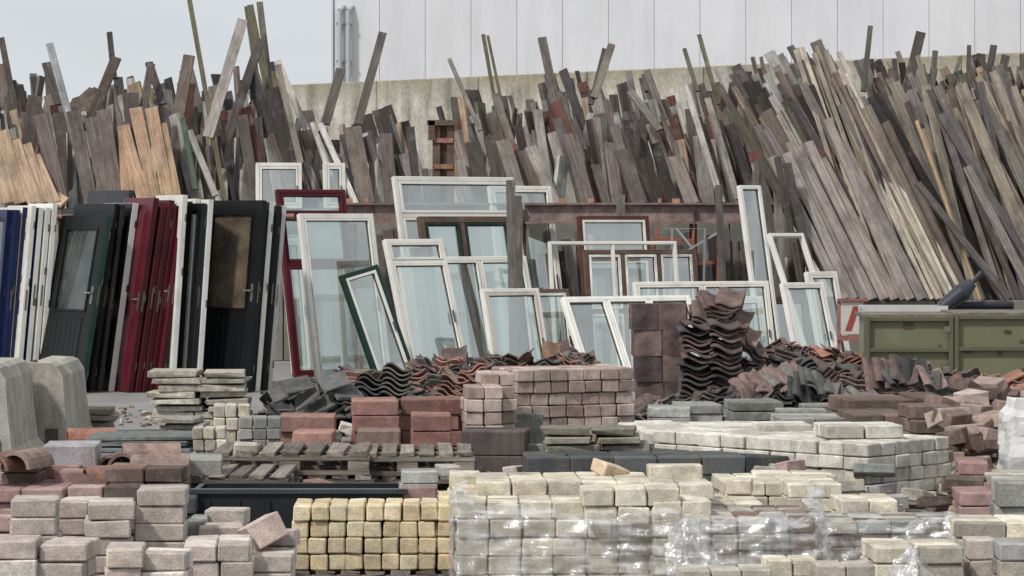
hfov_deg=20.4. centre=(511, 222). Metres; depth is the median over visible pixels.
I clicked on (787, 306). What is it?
window frame
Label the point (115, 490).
brick stack
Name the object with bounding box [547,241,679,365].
window frame
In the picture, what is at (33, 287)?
panel door
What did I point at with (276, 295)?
panel door
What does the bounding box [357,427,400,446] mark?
brick stack
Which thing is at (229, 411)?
brick stack
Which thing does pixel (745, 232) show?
window frame
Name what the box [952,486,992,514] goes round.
brick stack
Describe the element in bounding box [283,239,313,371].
window frame
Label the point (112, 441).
paving slab stack
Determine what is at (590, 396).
brick stack
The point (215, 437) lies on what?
brick stack
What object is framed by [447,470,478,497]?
brick stack
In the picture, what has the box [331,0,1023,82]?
white warehouse
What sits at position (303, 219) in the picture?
window frame
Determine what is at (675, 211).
rusty steel beam
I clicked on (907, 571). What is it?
crumpled plastic film
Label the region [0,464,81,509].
brick stack
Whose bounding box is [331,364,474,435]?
roof tile heap
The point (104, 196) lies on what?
panel door
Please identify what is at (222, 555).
brick stack
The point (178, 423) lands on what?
paving slab stack
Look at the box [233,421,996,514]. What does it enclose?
brick rubble
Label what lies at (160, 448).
ridge tile
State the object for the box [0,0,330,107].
sky
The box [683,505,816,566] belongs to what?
brick stack
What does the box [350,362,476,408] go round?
roof tile stack
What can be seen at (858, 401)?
stone block stack
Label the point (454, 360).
roof tile heap
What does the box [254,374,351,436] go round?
roof tile heap
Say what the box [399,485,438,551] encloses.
brick stack
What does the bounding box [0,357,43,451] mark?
concrete barrier
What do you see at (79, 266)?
glazed door
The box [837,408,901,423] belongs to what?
brick stack
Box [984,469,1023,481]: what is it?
brick stack
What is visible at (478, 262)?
window frame
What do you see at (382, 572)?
wooden pallet
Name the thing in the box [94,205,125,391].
panel door
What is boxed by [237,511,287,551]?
loose brick
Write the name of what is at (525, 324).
wooden window frame
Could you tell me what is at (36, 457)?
ridge tile
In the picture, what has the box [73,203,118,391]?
panel door
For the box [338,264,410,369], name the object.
window frame
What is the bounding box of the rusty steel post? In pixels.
[427,120,456,202]
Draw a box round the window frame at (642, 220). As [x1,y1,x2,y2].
[576,216,653,365]
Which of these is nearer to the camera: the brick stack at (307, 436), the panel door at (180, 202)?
the brick stack at (307, 436)
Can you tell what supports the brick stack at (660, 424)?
on the brick stack at (645, 433)
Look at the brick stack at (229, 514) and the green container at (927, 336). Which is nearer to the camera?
the brick stack at (229, 514)
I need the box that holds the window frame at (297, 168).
[255,163,301,208]
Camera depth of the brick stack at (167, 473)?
16.27 m
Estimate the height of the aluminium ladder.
0.060 m
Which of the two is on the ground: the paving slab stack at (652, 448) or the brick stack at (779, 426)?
the paving slab stack at (652, 448)
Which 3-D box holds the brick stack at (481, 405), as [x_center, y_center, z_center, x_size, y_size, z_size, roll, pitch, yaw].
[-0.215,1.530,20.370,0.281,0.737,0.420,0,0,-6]
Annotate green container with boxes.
[854,312,954,371]
[941,310,1023,375]
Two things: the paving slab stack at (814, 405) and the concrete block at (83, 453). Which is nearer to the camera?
the concrete block at (83, 453)
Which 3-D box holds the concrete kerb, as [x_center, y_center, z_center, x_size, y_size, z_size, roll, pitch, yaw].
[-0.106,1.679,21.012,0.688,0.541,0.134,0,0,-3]
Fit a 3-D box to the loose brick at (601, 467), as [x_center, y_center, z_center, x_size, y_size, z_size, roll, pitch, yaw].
[0.519,1.309,15.010,0.197,0.139,0.131,0,0,-40]
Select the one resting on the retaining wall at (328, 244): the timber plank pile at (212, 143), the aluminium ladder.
the timber plank pile at (212, 143)
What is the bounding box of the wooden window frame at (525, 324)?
[518,289,574,355]
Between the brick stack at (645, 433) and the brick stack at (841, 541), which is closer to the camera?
the brick stack at (841, 541)
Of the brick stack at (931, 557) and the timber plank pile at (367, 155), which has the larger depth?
the timber plank pile at (367, 155)
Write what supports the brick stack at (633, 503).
on the brick stack at (668, 532)
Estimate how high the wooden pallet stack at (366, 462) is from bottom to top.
0.444 m
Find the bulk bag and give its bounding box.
[996,396,1023,469]
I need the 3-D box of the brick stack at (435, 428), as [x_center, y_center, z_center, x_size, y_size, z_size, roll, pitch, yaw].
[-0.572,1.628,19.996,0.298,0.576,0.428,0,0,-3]
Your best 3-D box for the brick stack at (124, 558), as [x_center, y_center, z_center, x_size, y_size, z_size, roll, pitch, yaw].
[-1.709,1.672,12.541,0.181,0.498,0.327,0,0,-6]
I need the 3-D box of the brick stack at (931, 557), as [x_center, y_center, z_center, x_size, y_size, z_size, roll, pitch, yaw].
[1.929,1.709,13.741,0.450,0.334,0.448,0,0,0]
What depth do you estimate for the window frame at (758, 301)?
34.50 m
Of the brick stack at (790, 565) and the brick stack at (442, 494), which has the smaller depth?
the brick stack at (790, 565)
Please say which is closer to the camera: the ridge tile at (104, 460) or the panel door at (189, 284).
the ridge tile at (104, 460)
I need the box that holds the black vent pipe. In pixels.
[938,270,1013,309]
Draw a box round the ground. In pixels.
[0,360,947,512]
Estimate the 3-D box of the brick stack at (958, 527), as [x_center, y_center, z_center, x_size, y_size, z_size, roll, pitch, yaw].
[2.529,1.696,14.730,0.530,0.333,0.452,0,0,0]
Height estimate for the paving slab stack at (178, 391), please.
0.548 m
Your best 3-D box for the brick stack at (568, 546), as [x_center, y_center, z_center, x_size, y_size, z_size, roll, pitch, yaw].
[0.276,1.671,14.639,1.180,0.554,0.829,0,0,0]
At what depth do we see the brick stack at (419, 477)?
16.03 m
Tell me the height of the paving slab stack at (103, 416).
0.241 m
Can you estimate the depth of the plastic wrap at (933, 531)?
14.78 m
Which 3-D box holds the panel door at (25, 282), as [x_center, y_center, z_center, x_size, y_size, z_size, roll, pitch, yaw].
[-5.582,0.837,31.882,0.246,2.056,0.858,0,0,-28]
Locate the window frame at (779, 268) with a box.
[766,233,841,352]
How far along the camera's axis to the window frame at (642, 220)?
36.15 m
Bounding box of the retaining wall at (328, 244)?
[51,209,789,360]
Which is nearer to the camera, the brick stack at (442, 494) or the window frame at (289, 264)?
the brick stack at (442, 494)
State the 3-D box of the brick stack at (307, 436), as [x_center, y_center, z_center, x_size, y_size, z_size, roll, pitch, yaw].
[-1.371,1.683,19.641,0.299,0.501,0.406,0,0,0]
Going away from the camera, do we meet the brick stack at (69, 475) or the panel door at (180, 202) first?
the brick stack at (69, 475)
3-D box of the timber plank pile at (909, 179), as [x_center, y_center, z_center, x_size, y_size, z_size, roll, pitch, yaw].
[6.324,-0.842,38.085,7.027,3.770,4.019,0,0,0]
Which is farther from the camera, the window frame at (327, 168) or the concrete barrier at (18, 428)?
the window frame at (327, 168)
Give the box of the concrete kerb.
[459,413,543,443]
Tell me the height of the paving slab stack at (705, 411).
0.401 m
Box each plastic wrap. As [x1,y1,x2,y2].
[450,489,670,572]
[671,490,826,563]
[820,514,948,537]
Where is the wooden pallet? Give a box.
[295,564,455,575]
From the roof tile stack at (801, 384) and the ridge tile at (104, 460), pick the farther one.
the roof tile stack at (801, 384)
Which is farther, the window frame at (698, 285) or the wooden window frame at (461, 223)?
the wooden window frame at (461, 223)
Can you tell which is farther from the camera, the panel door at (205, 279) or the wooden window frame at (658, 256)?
the wooden window frame at (658, 256)
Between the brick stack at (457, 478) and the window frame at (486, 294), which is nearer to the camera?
the brick stack at (457, 478)
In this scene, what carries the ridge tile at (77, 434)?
on the paving slab stack at (145, 430)
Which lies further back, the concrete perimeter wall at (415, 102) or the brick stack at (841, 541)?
the concrete perimeter wall at (415, 102)
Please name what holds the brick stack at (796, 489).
on the ground
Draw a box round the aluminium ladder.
[858,305,947,311]
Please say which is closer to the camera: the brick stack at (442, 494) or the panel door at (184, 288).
the brick stack at (442, 494)
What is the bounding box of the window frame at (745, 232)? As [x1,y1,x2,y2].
[737,185,780,342]
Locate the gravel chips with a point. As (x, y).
(143, 413)
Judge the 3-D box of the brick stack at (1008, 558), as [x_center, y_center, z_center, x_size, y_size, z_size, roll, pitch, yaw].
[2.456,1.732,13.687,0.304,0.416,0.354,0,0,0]
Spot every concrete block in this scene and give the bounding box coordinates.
[42,440,101,478]
[189,454,222,487]
[461,427,530,471]
[989,476,1023,515]
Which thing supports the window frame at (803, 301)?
on the ground
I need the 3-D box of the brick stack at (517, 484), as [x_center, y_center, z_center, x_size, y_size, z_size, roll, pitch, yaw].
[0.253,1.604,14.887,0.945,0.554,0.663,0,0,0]
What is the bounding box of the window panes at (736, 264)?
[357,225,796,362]
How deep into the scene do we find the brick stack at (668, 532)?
14.12 m
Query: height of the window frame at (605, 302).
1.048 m
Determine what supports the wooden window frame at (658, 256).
on the ground
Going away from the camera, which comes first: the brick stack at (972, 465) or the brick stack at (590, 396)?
the brick stack at (972, 465)
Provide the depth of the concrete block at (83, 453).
16.64 m
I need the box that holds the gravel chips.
[102,404,257,455]
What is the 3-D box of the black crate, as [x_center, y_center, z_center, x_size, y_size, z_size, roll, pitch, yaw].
[-1.202,1.679,16.251,1.224,0.363,0.550,0,0,0]
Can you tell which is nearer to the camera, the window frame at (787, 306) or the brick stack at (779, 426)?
the brick stack at (779, 426)
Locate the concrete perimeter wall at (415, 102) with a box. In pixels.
[288,52,1023,296]
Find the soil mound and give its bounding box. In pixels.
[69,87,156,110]
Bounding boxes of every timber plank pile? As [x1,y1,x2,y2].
[0,0,309,208]
[249,31,431,208]
[436,34,773,208]
[716,25,1023,300]
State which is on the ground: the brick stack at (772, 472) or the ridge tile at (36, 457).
the brick stack at (772, 472)
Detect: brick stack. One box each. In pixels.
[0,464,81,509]
[0,467,45,483]
[0,509,10,534]
[0,534,42,575]
[10,495,62,542]
[37,537,99,575]
[54,468,87,482]
[59,496,100,536]
[68,482,145,541]
[84,498,134,575]
[104,542,145,575]
[105,462,190,488]
[134,484,188,549]
[141,547,192,575]
[184,535,253,575]
[185,494,197,519]
[187,514,209,536]
[192,425,227,453]
[199,522,243,535]
[205,507,249,525]
[214,403,249,442]
[238,415,281,445]
[251,528,299,575]
[280,413,335,442]
[292,429,335,445]
[292,498,454,570]
[351,397,399,444]
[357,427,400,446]
[398,395,461,446]
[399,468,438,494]
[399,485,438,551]
[410,411,451,446]
[436,484,474,566]
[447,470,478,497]
[452,487,651,575]
[460,384,503,429]
[474,472,651,575]
[475,370,516,427]
[492,364,635,450]
[579,484,682,524]
[618,421,752,443]
[634,420,689,429]
[643,476,714,499]
[646,463,702,479]
[648,494,712,575]
[653,424,950,508]
[676,564,771,575]
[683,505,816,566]
[710,478,762,506]
[711,473,781,505]
[751,470,835,480]
[752,421,812,431]
[761,555,815,575]
[773,474,841,513]
[809,512,947,561]
[811,560,874,575]
[813,421,902,440]
[830,493,897,514]
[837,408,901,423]
[860,538,963,575]
[898,403,950,435]
[945,515,1023,575]
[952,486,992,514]
[954,456,988,475]
[962,536,996,575]
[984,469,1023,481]
[991,537,1023,575]
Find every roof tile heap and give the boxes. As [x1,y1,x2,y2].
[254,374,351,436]
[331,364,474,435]
[404,339,600,384]
[632,382,826,420]
[718,347,958,394]
[764,337,862,369]
[949,367,1023,394]
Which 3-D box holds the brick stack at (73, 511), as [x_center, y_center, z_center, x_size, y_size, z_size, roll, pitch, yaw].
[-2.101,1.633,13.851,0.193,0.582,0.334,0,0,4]
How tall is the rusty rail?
2.000 m
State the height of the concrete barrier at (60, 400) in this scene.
0.760 m
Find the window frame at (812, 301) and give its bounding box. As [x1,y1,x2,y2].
[804,271,849,351]
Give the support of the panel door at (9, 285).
on the ground
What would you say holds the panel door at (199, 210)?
on the ground
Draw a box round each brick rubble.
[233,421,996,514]
[924,376,1023,470]
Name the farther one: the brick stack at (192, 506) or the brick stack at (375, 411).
the brick stack at (375, 411)
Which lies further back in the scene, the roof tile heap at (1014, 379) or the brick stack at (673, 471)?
the roof tile heap at (1014, 379)
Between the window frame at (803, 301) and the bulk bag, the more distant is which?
the window frame at (803, 301)
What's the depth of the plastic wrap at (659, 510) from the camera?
14.06 m
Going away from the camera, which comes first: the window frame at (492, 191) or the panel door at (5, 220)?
the panel door at (5, 220)
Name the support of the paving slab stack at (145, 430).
on the ground
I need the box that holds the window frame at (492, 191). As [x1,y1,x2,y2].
[487,186,565,354]
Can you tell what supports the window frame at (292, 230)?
on the ground
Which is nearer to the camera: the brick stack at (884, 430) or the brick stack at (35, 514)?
the brick stack at (35, 514)
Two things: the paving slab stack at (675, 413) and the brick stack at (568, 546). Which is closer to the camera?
the brick stack at (568, 546)
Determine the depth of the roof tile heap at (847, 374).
26.63 m
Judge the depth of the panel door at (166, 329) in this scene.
31.18 m
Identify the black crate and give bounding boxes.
[189,483,406,537]
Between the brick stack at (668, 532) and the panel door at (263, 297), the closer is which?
the brick stack at (668, 532)
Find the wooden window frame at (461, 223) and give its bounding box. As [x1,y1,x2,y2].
[416,216,506,356]
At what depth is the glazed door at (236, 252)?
31.44 m
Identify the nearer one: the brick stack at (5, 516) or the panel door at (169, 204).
the brick stack at (5, 516)
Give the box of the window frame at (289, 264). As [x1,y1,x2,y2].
[274,189,362,377]
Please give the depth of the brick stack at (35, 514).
13.22 m
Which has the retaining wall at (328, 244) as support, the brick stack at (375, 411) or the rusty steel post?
the rusty steel post
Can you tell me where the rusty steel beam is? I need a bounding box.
[346,198,804,361]
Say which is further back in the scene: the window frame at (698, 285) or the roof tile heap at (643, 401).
the window frame at (698, 285)
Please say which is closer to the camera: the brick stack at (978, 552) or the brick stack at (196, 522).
the brick stack at (978, 552)
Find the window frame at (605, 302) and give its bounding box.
[560,295,693,379]
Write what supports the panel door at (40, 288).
on the ground
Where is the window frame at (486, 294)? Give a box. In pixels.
[479,288,546,358]
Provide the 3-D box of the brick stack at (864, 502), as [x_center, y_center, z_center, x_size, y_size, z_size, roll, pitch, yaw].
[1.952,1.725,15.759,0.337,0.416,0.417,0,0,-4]
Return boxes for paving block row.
[522,451,788,480]
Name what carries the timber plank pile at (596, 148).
on the retaining wall at (328, 244)
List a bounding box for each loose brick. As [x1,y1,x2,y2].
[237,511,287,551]
[590,458,629,476]
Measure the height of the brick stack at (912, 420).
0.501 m
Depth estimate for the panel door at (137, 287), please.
31.25 m
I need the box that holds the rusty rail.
[57,210,293,238]
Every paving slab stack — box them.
[86,430,193,452]
[88,405,118,427]
[116,429,167,430]
[146,368,252,428]
[152,415,209,439]
[540,425,649,452]
[608,444,693,451]
[647,404,690,421]
[672,401,722,421]
[723,398,783,420]
[770,413,843,427]
[775,408,827,413]
[799,403,828,409]
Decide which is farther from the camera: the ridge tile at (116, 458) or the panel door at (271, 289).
the panel door at (271, 289)
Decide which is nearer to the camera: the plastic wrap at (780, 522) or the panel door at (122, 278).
the plastic wrap at (780, 522)
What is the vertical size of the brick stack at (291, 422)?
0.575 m
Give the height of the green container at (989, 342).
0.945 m
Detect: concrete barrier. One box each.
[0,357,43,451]
[28,355,92,444]
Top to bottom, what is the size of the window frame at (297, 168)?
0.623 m
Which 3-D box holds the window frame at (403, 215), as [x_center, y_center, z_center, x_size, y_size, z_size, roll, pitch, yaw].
[-0.586,0.646,35.880,1.780,2.459,0.675,0,0,-32]
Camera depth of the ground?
29.92 m
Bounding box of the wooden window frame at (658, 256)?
[582,249,700,367]
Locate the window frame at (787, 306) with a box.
[779,282,836,347]
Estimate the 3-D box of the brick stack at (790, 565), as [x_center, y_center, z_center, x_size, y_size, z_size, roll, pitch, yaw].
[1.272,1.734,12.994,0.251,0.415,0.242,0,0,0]
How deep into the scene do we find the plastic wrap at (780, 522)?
13.83 m
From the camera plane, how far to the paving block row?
18.51 m
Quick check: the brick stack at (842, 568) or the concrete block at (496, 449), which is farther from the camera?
the concrete block at (496, 449)
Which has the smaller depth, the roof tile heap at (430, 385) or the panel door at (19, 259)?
the roof tile heap at (430, 385)
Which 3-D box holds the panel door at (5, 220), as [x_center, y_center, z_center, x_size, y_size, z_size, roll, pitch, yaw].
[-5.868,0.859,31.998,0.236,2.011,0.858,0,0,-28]
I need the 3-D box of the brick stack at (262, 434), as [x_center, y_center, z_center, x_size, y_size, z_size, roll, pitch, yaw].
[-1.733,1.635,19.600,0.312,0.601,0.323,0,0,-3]
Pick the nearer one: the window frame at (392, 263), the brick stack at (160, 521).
the brick stack at (160, 521)
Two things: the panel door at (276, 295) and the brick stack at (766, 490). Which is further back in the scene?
the panel door at (276, 295)
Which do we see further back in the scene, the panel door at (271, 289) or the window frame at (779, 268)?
the window frame at (779, 268)
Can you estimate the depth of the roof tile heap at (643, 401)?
25.16 m
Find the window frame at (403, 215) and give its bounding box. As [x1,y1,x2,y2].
[391,176,535,365]
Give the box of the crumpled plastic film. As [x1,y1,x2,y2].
[892,551,919,573]
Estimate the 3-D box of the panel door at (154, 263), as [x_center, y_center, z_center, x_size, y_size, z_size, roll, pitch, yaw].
[-4.172,0.843,31.571,0.375,2.051,0.888,0,0,-30]
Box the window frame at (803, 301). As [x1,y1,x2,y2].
[763,296,812,345]
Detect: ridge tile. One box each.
[0,447,54,469]
[0,448,25,470]
[66,427,115,440]
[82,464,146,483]
[98,451,129,464]
[107,450,147,464]
[122,442,180,460]
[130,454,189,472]
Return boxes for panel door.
[0,207,27,356]
[0,210,11,342]
[0,210,19,356]
[8,205,36,358]
[23,207,43,362]
[28,203,57,356]
[31,207,50,361]
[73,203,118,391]
[87,190,133,203]
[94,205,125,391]
[102,203,138,391]
[114,198,158,392]
[133,206,166,392]
[141,200,174,392]
[148,207,178,390]
[155,203,187,389]
[156,195,187,367]
[177,201,192,367]
[182,199,199,367]
[186,203,206,367]
[196,200,213,376]
[252,202,273,391]
[260,205,280,390]
[267,206,286,389]
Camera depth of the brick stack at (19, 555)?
12.62 m
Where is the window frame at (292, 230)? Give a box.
[281,227,326,365]
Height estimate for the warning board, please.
1.033 m
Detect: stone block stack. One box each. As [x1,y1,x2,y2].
[827,394,914,413]
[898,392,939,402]
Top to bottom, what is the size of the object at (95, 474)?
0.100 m
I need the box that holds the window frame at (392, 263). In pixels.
[382,239,463,358]
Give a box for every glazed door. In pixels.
[39,215,112,382]
[202,200,266,392]
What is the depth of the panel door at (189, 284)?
31.39 m
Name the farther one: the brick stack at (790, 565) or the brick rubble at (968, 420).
the brick rubble at (968, 420)
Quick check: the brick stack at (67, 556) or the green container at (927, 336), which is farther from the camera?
the green container at (927, 336)
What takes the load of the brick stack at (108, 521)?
on the ground
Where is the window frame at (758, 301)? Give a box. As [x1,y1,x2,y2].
[716,296,767,363]
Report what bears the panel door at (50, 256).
on the ground
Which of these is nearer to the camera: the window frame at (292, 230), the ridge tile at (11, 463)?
the ridge tile at (11, 463)
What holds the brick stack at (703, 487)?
on the ground
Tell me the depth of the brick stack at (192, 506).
15.84 m
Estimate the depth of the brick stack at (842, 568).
12.75 m
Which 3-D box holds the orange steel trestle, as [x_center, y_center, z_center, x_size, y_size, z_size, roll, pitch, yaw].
[2.162,0.955,36.444,0.999,1.799,0.044,0,0,0]
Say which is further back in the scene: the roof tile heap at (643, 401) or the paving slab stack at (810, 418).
the roof tile heap at (643, 401)
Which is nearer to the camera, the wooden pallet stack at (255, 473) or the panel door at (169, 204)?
the wooden pallet stack at (255, 473)
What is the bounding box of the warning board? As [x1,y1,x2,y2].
[837,299,867,350]
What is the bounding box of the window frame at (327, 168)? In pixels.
[322,163,345,208]
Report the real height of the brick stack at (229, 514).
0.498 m
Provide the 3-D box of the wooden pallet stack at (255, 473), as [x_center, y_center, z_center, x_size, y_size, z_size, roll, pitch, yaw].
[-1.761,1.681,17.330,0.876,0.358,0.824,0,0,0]
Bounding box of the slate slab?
[267,370,364,412]
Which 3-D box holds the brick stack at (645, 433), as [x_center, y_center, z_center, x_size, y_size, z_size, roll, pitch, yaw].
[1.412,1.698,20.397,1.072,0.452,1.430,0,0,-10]
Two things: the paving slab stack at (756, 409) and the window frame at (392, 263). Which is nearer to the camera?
the paving slab stack at (756, 409)
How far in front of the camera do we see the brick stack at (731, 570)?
12.64 m
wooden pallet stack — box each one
[189,464,298,482]
[212,441,486,490]
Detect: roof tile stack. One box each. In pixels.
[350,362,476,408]
[629,287,768,398]
[728,354,950,407]
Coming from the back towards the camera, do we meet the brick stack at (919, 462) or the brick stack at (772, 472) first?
the brick stack at (919, 462)
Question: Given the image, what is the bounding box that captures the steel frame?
[666,228,725,294]
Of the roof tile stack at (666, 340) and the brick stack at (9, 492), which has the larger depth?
the roof tile stack at (666, 340)
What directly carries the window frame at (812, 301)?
on the ground
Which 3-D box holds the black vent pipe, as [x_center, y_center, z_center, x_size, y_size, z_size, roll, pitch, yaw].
[4.906,0.727,30.066,0.831,0.447,0.252,0,0,-4]
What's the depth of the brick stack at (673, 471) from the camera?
14.82 m
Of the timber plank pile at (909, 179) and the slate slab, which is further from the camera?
the timber plank pile at (909, 179)
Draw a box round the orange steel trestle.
[652,227,718,326]
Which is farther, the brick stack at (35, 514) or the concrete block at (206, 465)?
the concrete block at (206, 465)
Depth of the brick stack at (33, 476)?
16.38 m
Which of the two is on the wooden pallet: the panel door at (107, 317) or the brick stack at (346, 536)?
the brick stack at (346, 536)
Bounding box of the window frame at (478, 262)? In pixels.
[397,256,540,360]
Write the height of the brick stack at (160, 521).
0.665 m
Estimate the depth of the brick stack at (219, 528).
13.89 m
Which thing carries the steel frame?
on the ground
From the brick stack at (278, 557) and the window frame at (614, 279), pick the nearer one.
the brick stack at (278, 557)
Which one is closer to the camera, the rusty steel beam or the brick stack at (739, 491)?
the brick stack at (739, 491)
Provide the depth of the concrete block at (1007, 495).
15.57 m
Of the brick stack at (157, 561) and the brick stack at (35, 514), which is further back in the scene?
the brick stack at (35, 514)
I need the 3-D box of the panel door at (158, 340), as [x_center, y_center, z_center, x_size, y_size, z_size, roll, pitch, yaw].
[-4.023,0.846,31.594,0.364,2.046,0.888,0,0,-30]
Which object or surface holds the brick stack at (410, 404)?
on the ground
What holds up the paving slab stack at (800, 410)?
on the ground
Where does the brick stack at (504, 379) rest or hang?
on the ground
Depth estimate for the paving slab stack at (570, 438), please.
19.12 m
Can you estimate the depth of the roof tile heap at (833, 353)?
29.46 m
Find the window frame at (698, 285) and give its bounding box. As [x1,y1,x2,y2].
[632,281,774,344]
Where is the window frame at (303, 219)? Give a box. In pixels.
[297,214,389,378]

